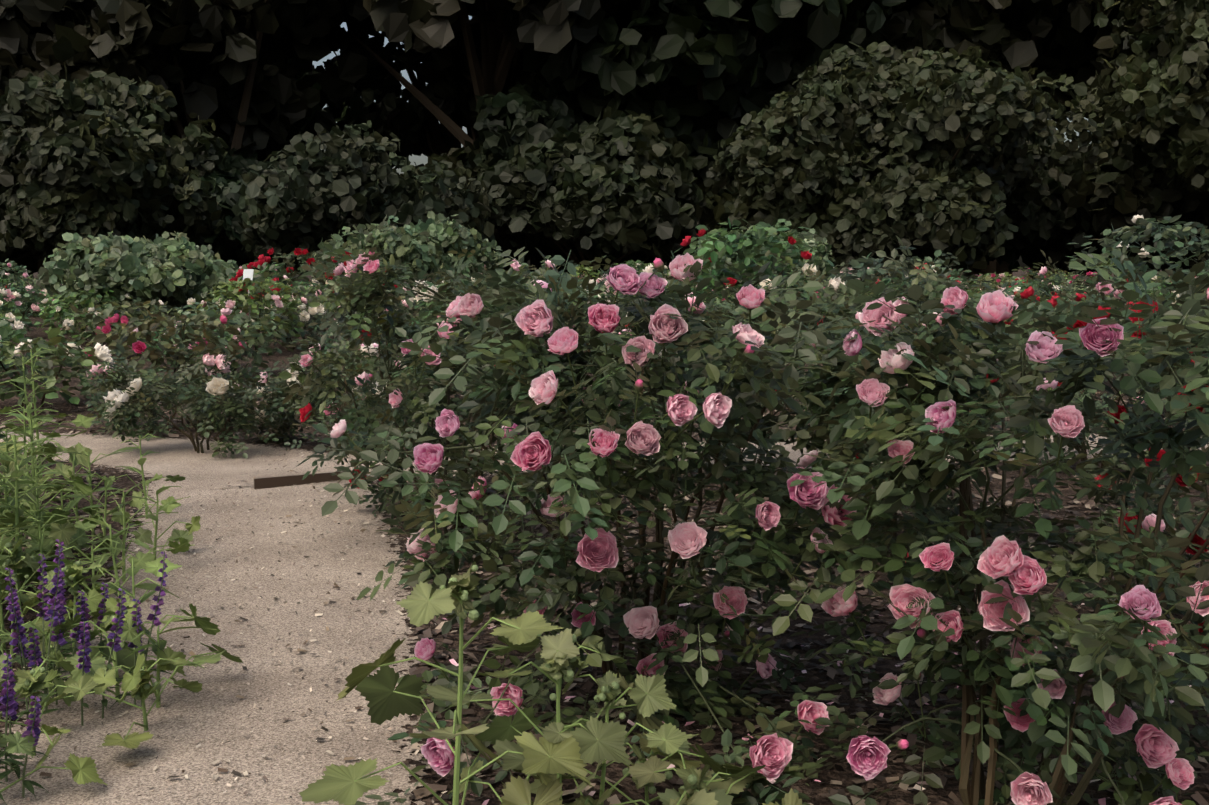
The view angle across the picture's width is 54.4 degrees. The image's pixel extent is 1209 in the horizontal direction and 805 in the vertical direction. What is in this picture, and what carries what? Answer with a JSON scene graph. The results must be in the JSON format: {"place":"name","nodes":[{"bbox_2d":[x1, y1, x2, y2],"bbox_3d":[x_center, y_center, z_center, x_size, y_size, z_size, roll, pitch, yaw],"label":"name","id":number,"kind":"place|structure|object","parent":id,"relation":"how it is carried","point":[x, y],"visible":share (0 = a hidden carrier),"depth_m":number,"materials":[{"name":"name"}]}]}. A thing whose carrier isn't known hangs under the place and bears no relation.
{"place":"outdoors","nodes":[
{"label":"outdoors","id":0,"kind":"place"},
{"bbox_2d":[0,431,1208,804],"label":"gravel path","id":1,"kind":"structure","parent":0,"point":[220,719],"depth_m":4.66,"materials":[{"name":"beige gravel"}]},
{"bbox_2d":[0,653,49,804],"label":"salvia","id":2,"kind":"object","parent":1,"relation":"on","point":[8,685],"visible":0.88,"depth_m":3.38,"materials":[{"name":"purple plant"}]},
{"bbox_2d":[0,539,176,727],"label":"salvia","id":3,"kind":"object","parent":1,"relation":"on","point":[58,611],"visible":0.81,"depth_m":3.95,"materials":[{"name":"purple plant"}]},
{"bbox_2d":[0,434,200,599],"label":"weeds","id":4,"kind":"object","parent":1,"relation":"on","point":[168,504],"visible":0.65,"depth_m":5.90,"materials":[{"name":"green plant"}]},
{"bbox_2d":[0,539,224,792],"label":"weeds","id":5,"kind":"object","parent":1,"relation":"on","point":[83,770],"visible":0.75,"depth_m":3.80,"materials":[{"name":"green plant"}]},
{"bbox_2d":[0,459,522,797],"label":"path debris","id":6,"kind":"object","parent":1,"relation":"on","point":[234,772],"visible":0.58,"depth_m":4.68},
{"bbox_2d":[254,471,351,488],"bbox_3d":[-2.057,0.543,8.105,0.716,0.105,0.024,-4,8,-33],"label":"wooden plank","id":7,"kind":"object","parent":1,"relation":"on","point":[271,482],"visible":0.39,"depth_m":8.04,"materials":[{"name":"brown wood"}]},
{"bbox_2d":[969,272,1023,292],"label":"rose bush","id":8,"kind":"object","parent":1,"relation":"on","point":[1007,274],"visible":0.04,"depth_m":36.29,"materials":[{"name":"green plant"}]},
{"bbox_2d":[0,269,1208,804],"bbox_3d":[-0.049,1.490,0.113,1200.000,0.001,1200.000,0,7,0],"label":"ground","id":9,"kind":"structure","parent":0,"point":[814,791],"depth_m":4.67,"materials":[{"name":"soil"}]},
{"bbox_2d":[0,313,23,360],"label":"rose bush","id":10,"kind":"object","parent":9,"relation":"on","point":[17,325],"visible":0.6,"depth_m":17.04,"materials":[{"name":"white plant"}]},
{"bbox_2d":[0,254,29,273],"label":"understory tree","id":11,"kind":"object","parent":9,"relation":"on","point":[10,257],"depth_m":53.19,"materials":[{"name":"green plant"}]},
{"bbox_2d":[0,288,31,342],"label":"rose bush","id":12,"kind":"object","parent":9,"relation":"on","point":[16,315],"visible":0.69,"depth_m":19.16,"materials":[{"name":"green plant"}]},
{"bbox_2d":[0,258,39,314],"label":"rose bush","id":13,"kind":"object","parent":9,"relation":"on","point":[15,274],"visible":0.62,"depth_m":28.94,"materials":[{"name":"green plant"}]},
{"bbox_2d":[0,320,41,375],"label":"rose bush","id":14,"kind":"object","parent":9,"relation":"on","point":[3,323],"visible":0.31,"depth_m":14.82,"materials":[{"name":"green plant"}]},
{"bbox_2d":[0,246,43,273],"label":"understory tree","id":15,"kind":"object","parent":9,"relation":"on","point":[27,256],"depth_m":51.10,"materials":[{"name":"black plant"}]},
{"bbox_2d":[0,284,45,332],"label":"rose bush","id":16,"kind":"object","parent":9,"relation":"on","point":[30,289],"visible":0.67,"depth_m":24.38,"materials":[{"name":"green plant"}]},
{"bbox_2d":[12,277,52,316],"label":"rose bush","id":17,"kind":"object","parent":9,"relation":"on","point":[34,283],"visible":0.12,"depth_m":34.66,"materials":[{"name":"green plant"}]},
{"bbox_2d":[0,347,102,649],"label":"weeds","id":18,"kind":"object","parent":9,"relation":"on","point":[14,467],"visible":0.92,"depth_m":5.76,"materials":[{"name":"green plant"}]},
{"bbox_2d":[0,327,117,408],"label":"rose bush","id":19,"kind":"object","parent":9,"relation":"on","point":[75,355],"visible":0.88,"depth_m":12.22,"materials":[{"name":"green plant"}]},
{"bbox_2d":[37,282,91,333],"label":"rose bush","id":20,"kind":"object","parent":9,"relation":"on","point":[44,291],"visible":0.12,"depth_m":25.65,"materials":[{"name":"green plant"}]},
{"bbox_2d":[37,287,140,342],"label":"rose bush","id":21,"kind":"object","parent":9,"relation":"on","point":[59,310],"visible":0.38,"depth_m":22.11,"materials":[{"name":"green plant"}]},
{"bbox_2d":[0,0,212,284],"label":"tree","id":22,"kind":"object","parent":9,"relation":"on","point":[38,38],"depth_m":48.00,"materials":[{"name":"black plant"}]},
{"bbox_2d":[0,70,228,261],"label":"bush","id":23,"kind":"object","parent":9,"relation":"on","point":[92,154],"visible":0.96,"depth_m":36.50,"materials":[{"name":"green plant"}]},
{"bbox_2d":[0,451,243,707],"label":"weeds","id":24,"kind":"object","parent":9,"relation":"on","point":[130,682],"visible":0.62,"depth_m":4.51,"materials":[{"name":"green plant"}]},
{"bbox_2d":[58,299,190,356],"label":"rose bush","id":25,"kind":"object","parent":9,"relation":"on","point":[110,306],"visible":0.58,"depth_m":19.07,"materials":[{"name":"green plant"}]},
{"bbox_2d":[36,231,265,324],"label":"grey shrub","id":26,"kind":"object","parent":9,"relation":"on","point":[179,272],"visible":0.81,"depth_m":23.16,"materials":[{"name":"green plant"}]},
{"bbox_2d":[76,351,251,440],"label":"rose bush","id":27,"kind":"object","parent":9,"relation":"on","point":[107,375],"visible":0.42,"depth_m":10.51,"materials":[{"name":"green plant"}]},
{"bbox_2d":[85,309,262,386],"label":"rose bush","id":28,"kind":"object","parent":9,"relation":"on","point":[147,327],"visible":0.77,"depth_m":14.26,"materials":[{"name":"green plant"}]},
{"bbox_2d":[133,321,242,369],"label":"rose bush","id":29,"kind":"object","parent":9,"relation":"on","point":[161,338],"visible":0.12,"depth_m":17.04,"materials":[{"name":"green plant"}]},
{"bbox_2d":[86,359,319,458],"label":"rose bush","id":30,"kind":"object","parent":9,"relation":"on","point":[116,406],"visible":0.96,"depth_m":9.31,"materials":[{"name":"green plant"}]},
{"bbox_2d":[0,469,417,732],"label":"mulch chips","id":31,"kind":"object","parent":9,"relation":"on","point":[20,703],"visible":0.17,"depth_m":7.01,"materials":[{"name":"brown wood"}]},
{"bbox_2d":[173,298,252,341],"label":"rose bush","id":32,"kind":"object","parent":9,"relation":"on","point":[190,304],"visible":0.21,"depth_m":21.38,"materials":[{"name":"green plant"}]},
{"bbox_2d":[63,0,382,161],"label":"tree","id":33,"kind":"object","parent":9,"relation":"on","point":[242,92],"depth_m":52.82,"materials":[{"name":"green plant"}]},
{"bbox_2d":[165,308,292,374],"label":"rose bush","id":34,"kind":"object","parent":9,"relation":"on","point":[245,319],"visible":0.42,"depth_m":15.98,"materials":[{"name":"green plant"}]},
{"bbox_2d":[185,278,309,352],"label":"rose bush","id":35,"kind":"object","parent":9,"relation":"on","point":[232,301],"visible":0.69,"depth_m":19.65,"materials":[{"name":"green plant"}]},
{"bbox_2d":[243,269,253,352],"bbox_3d":[-6.169,-1.589,20.428,0.170,1.448,0.089,0,7,0],"label":"sign","id":36,"kind":"object","parent":9,"relation":"on","point":[247,273],"visible":0.53,"depth_m":20.36,"materials":[{"name":"white"}]},
{"bbox_2d":[199,146,302,280],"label":"bush","id":37,"kind":"object","parent":9,"relation":"on","point":[225,243],"visible":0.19,"depth_m":49.91,"materials":[{"name":"green plant"}]},
{"bbox_2d":[239,263,293,306],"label":"rose bush","id":38,"kind":"object","parent":9,"relation":"on","point":[267,267],"visible":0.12,"depth_m":34.05,"materials":[{"name":"green plant"}]},
{"bbox_2d":[238,275,299,316],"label":"rose bush","id":39,"kind":"object","parent":9,"relation":"on","point":[284,276],"depth_m":30.01,"materials":[{"name":"green plant"}]},
{"bbox_2d":[246,296,325,330],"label":"rose bush","id":40,"kind":"object","parent":9,"relation":"on","point":[299,301],"visible":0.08,"depth_m":25.26,"materials":[{"name":"green plant"}]},
{"bbox_2d":[251,303,337,348],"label":"rose bush","id":41,"kind":"object","parent":9,"relation":"on","point":[311,313],"visible":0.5,"depth_m":21.10,"materials":[{"name":"green plant"}]},
{"bbox_2d":[283,279,326,302],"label":"rose bush","id":42,"kind":"object","parent":9,"relation":"on","point":[311,282],"visible":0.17,"depth_m":32.00,"materials":[{"name":"green plant"}]},
{"bbox_2d":[289,283,333,320],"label":"rose bush","id":43,"kind":"object","parent":9,"relation":"on","point":[307,289],"visible":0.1,"depth_m":26.77,"materials":[{"name":"green plant"}]},
{"bbox_2d":[229,247,401,344],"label":"red rose bush","id":44,"kind":"object","parent":9,"relation":"on","point":[261,263],"visible":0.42,"depth_m":21.87,"materials":[{"name":"green plant"}]},
{"bbox_2d":[288,58,347,149],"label":"tree","id":45,"kind":"object","parent":9,"relation":"on","point":[316,85],"depth_m":67.88,"materials":[{"name":"black plant"}]},
{"bbox_2d":[251,335,404,427],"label":"rose bush","id":46,"kind":"object","parent":9,"relation":"on","point":[266,380],"visible":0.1,"depth_m":11.45,"materials":[{"name":"green plant"}]},
{"bbox_2d":[246,344,435,452],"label":"rose bush","id":47,"kind":"object","parent":9,"relation":"on","point":[280,428],"visible":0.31,"depth_m":9.88,"materials":[{"name":"green plant"}]},
{"bbox_2d":[315,282,406,319],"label":"rose bush","id":48,"kind":"object","parent":9,"relation":"on","point":[331,310],"visible":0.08,"depth_m":24.57,"materials":[{"name":"green plant"}]},
{"bbox_2d":[229,120,502,278],"bbox_3d":[-8.264,-6.488,41.360,9.146,6.422,10.240,0,7,0],"label":"bush","id":49,"kind":"object","parent":9,"relation":"on","point":[310,196],"visible":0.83,"depth_m":38.64,"materials":[{"name":"green plant"}]},
{"bbox_2d":[328,300,418,350],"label":"rose bush","id":50,"kind":"object","parent":9,"relation":"on","point":[403,302],"visible":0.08,"depth_m":19.73,"materials":[{"name":"green plant"}]},
{"bbox_2d":[319,316,439,378],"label":"rose bush","id":51,"kind":"object","parent":9,"relation":"on","point":[329,332],"visible":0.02,"depth_m":15.09,"materials":[{"name":"green plant"}]},
{"bbox_2d":[375,286,418,315],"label":"rose bush","id":52,"kind":"object","parent":9,"relation":"on","point":[405,297],"visible":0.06,"depth_m":27.29,"materials":[{"name":"green plant"}]},
{"bbox_2d":[316,2,480,172],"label":"tree","id":53,"kind":"object","parent":9,"relation":"on","point":[422,130],"depth_m":68.62,"materials":[{"name":"black plant"}]},
{"bbox_2d":[301,211,505,317],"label":"grey shrub","id":54,"kind":"object","parent":9,"relation":"on","point":[436,238],"visible":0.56,"depth_m":29.03,"materials":[{"name":"green plant"}]},
{"bbox_2d":[284,302,542,516],"bbox_3d":[-1.180,0.027,7.284,1.680,1.393,1.594,0,7,0],"label":"red rose bush","id":55,"kind":"object","parent":9,"relation":"on","point":[370,365],"visible":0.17,"depth_m":7.15,"materials":[{"name":"green plant"}]},
{"bbox_2d":[267,243,584,537],"bbox_3d":[-0.811,-0.038,6.369,1.734,1.609,2.026,0,7,0],"label":"pink rose bush","id":56,"kind":"object","parent":9,"relation":"on","point":[363,286],"visible":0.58,"depth_m":5.98,"materials":[{"name":"green plant"}]},
{"bbox_2d":[411,277,473,325],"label":"rose bush","id":57,"kind":"object","parent":9,"relation":"on","point":[418,298],"visible":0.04,"depth_m":21.34,"materials":[{"name":"green plant"}]},
{"bbox_2d":[399,140,526,268],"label":"bush","id":58,"kind":"object","parent":9,"relation":"on","point":[456,157],"visible":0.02,"depth_m":51.00,"materials":[{"name":"green plant"}]},
{"bbox_2d":[374,278,604,410],"bbox_3d":[-1.216,-0.602,12.068,2.490,1.421,2.026,0,7,0],"label":"rose bush","id":59,"kind":"object","parent":9,"relation":"on","point":[423,314],"visible":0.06,"depth_m":11.74,"materials":[{"name":"green plant"}]},
{"bbox_2d":[252,0,747,270],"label":"tree","id":60,"kind":"object","parent":9,"relation":"on","point":[439,35],"depth_m":53.70,"materials":[{"name":"black plant"}]},
{"bbox_2d":[440,81,586,274],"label":"bush","id":61,"kind":"object","parent":9,"relation":"on","point":[519,115],"visible":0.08,"depth_m":48.93,"materials":[{"name":"green plant"}]},
{"bbox_2d":[442,263,617,344],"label":"rose bush","id":62,"kind":"object","parent":9,"relation":"on","point":[568,276],"visible":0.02,"depth_m":14.30,"materials":[{"name":"green plant"}]},
{"bbox_2d":[569,264,601,284],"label":"bush","id":63,"kind":"object","parent":9,"relation":"on","point":[585,274],"visible":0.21,"depth_m":34.50,"materials":[{"name":"green plant"}]},
{"bbox_2d":[468,106,706,280],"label":"bush","id":64,"kind":"object","parent":9,"relation":"on","point":[614,185],"visible":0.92,"depth_m":45.36,"materials":[{"name":"green plant"}]},
{"bbox_2d":[0,391,1208,499],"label":"mulch chips","id":65,"kind":"object","parent":9,"relation":"on","point":[500,495],"visible":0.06,"depth_m":10.31,"materials":[{"name":"brown wood"}]},
{"bbox_2d":[601,260,661,300],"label":"rose bush","id":66,"kind":"object","parent":9,"relation":"on","point":[638,268],"visible":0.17,"depth_m":26.81,"materials":[{"name":"green plant"}]},
{"bbox_2d":[295,247,976,804],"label":"pink rose bush","id":67,"kind":"object","parent":9,"relation":"on","point":[605,449],"visible":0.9,"depth_m":3.60,"materials":[{"name":"green plant"}]},
{"bbox_2d":[546,176,738,275],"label":"bush","id":68,"kind":"object","parent":9,"relation":"on","point":[708,211],"visible":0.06,"depth_m":51.26,"materials":[{"name":"green plant"}]},
{"bbox_2d":[602,302,773,405],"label":"rose bush","id":69,"kind":"object","parent":9,"relation":"on","point":[666,346],"depth_m":12.25,"materials":[{"name":"green plant"}]},
{"bbox_2d":[475,0,905,196],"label":"tree","id":70,"kind":"object","parent":9,"relation":"on","point":[729,74],"depth_m":50.19,"materials":[{"name":"green plant"}]},
{"bbox_2d":[605,251,862,481],"bbox_3d":[0.866,-0.234,8.041,1.866,1.614,2.089,3,7,25],"label":"white rose bush","id":71,"kind":"object","parent":9,"relation":"on","point":[765,284],"visible":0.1,"depth_m":7.66,"materials":[{"name":"green plant"}]},
{"bbox_2d":[674,219,822,392],"bbox_3d":[1.721,-1.147,13.908,1.846,2.075,2.127,6,9,43],"label":"rose bush","id":72,"kind":"object","parent":9,"relation":"on","point":[772,243],"visible":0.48,"depth_m":13.66,"materials":[{"name":"green plant"}]},
{"bbox_2d":[674,219,836,295],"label":"rose bush","id":73,"kind":"object","parent":9,"relation":"on","point":[817,250],"visible":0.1,"depth_m":30.83,"materials":[{"name":"green plant"}]},
{"bbox_2d":[404,497,1208,804],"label":"mulch chips","id":74,"kind":"object","parent":9,"relation":"on","point":[421,668],"visible":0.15,"depth_m":4.27,"materials":[{"name":"brown wood"}]},
{"bbox_2d":[299,561,802,804],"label":"hollyhock","id":75,"kind":"object","parent":74,"relation":"on","point":[548,755],"visible":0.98,"depth_m":2.89,"materials":[{"name":"green plant"}]},
{"bbox_2d":[708,184,918,281],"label":"bush","id":76,"kind":"object","parent":9,"relation":"on","point":[752,211],"depth_m":49.02,"materials":[{"name":"green plant"}]},
{"bbox_2d":[442,602,1190,804],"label":"fallen petals","id":77,"kind":"object","parent":9,"relation":"on","point":[1101,801],"visible":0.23,"depth_m":3.82,"materials":[{"name":"pink plant"}]},
{"bbox_2d":[805,253,958,350],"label":"rose bush","id":78,"kind":"object","parent":9,"relation":"on","point":[867,261],"visible":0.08,"depth_m":14.93,"materials":[{"name":"green plant"}]},
{"bbox_2d":[817,269,984,377],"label":"rose bush","id":79,"kind":"object","parent":9,"relation":"on","point":[907,284],"visible":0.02,"depth_m":12.36,"materials":[{"name":"green plant"}]},
{"bbox_2d":[704,41,1114,276],"bbox_3d":[11.435,-8.384,43.133,13.669,9.764,14.071,3,7,22],"label":"shrub","id":80,"kind":"object","parent":9,"relation":"on","point":[880,147],"visible":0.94,"depth_m":39.00,"materials":[{"name":"green plant"}]},
{"bbox_2d":[743,236,1112,537],"bbox_3d":[1.581,-0.051,6.287,1.879,1.658,2.413,-5,8,-34],"label":"red rose bush","id":81,"kind":"object","parent":9,"relation":"on","point":[935,284],"visible":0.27,"depth_m":5.99,"materials":[{"name":"green plant"}]},
{"bbox_2d":[854,0,1116,290],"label":"tree","id":82,"kind":"object","parent":9,"relation":"on","point":[1007,34],"depth_m":54.60,"materials":[{"name":"black plant"}]},
{"bbox_2d":[764,252,1208,804],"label":"pink rose bush","id":83,"kind":"object","parent":9,"relation":"on","point":[1029,688],"visible":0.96,"depth_m":3.05,"materials":[{"name":"green plant"}]},
{"bbox_2d":[962,273,1020,294],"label":"rose bush","id":84,"kind":"object","parent":9,"relation":"on","point":[998,280],"visible":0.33,"depth_m":34.46,"materials":[{"name":"green plant"}]},
{"bbox_2d":[1001,279,1070,309],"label":"rose bush","id":85,"kind":"object","parent":9,"relation":"on","point":[1025,281],"visible":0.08,"depth_m":28.84,"materials":[{"name":"green plant"}]},
{"bbox_2d":[1004,285,1067,309],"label":"rose bush","id":86,"kind":"object","parent":9,"relation":"on","point":[1019,290],"visible":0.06,"depth_m":27.13,"materials":[{"name":"green plant"}]},
{"bbox_2d":[996,17,1085,285],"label":"tree","id":87,"kind":"object","parent":9,"relation":"on","point":[1046,41],"depth_m":60.03,"materials":[{"name":"black plant"}]},
{"bbox_2d":[1020,268,1070,286],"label":"rose bush","id":88,"kind":"object","parent":9,"relation":"on","point":[1028,277],"visible":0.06,"depth_m":39.82,"materials":[{"name":"green plant"}]},
{"bbox_2d":[885,269,1208,681],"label":"red rose bush","id":89,"kind":"object","parent":9,"relation":"on","point":[1026,296],"visible":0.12,"depth_m":4.95,"materials":[{"name":"green plant"}]},
{"bbox_2d":[1044,272,1085,288],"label":"rose bush","id":90,"kind":"object","parent":9,"relation":"on","point":[1064,276],"visible":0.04,"depth_m":37.22,"materials":[{"name":"green plant"}]},
{"bbox_2d":[1062,271,1115,292],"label":"rose bush","id":91,"kind":"object","parent":9,"relation":"on","point":[1091,274],"visible":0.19,"depth_m":31.90,"materials":[{"name":"green plant"}]},
{"bbox_2d":[996,249,1208,471],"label":"pink rose bush","id":92,"kind":"object","parent":9,"relation":"on","point":[1042,273],"visible":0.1,"depth_m":8.47,"materials":[{"name":"green plant"}]},
{"bbox_2d":[1058,0,1158,140],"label":"tree","id":93,"kind":"object","parent":9,"relation":"on","point":[1080,12],"depth_m":51.32,"materials":[{"name":"green plant"}]},
{"bbox_2d":[1090,257,1128,286],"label":"rose bush","id":94,"kind":"object","parent":9,"relation":"on","point":[1108,263],"visible":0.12,"depth_m":39.76,"materials":[{"name":"green plant"}]},
{"bbox_2d":[1020,131,1208,279],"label":"bush","id":95,"kind":"object","parent":9,"relation":"on","point":[1116,191],"visible":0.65,"depth_m":48.54,"materials":[{"name":"green plant"}]},
{"bbox_2d":[1055,214,1208,389],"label":"rose bush","id":96,"kind":"object","parent":9,"relation":"on","point":[1118,249],"visible":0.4,"depth_m":13.91,"materials":[{"name":"green plant"}]},
{"bbox_2d":[1069,0,1208,192],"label":"tree","id":97,"kind":"object","parent":9,"relation":"on","point":[1164,96],"visible":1,"depth_m":43.94,"materials":[{"name":"green plant"}]},
{"bbox_2d":[1083,304,1208,412],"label":"rose bush","id":98,"kind":"object","parent":9,"relation":"on","point":[1118,378],"visible":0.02,"depth_m":11.41,"materials":[{"name":"green plant"}]},
{"bbox_2d":[1137,274,1170,295],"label":"rose bush","id":99,"kind":"object","parent":9,"relation":"on","point":[1156,277],"visible":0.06,"depth_m":33.86,"materials":[{"name":"green plant"}]},
{"bbox_2d":[1133,283,1179,300],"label":"rose bush","id":100,"kind":"object","parent":9,"relation":"on","point":[1168,293],"visible":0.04,"depth_m":26.23,"materials":[{"name":"green plant"}]},
{"bbox_2d":[313,15,1091,268],"label":"sky","id":101,"kind":"structure","parent":0,"point":[422,159],"materials":[{"name":"grey"}]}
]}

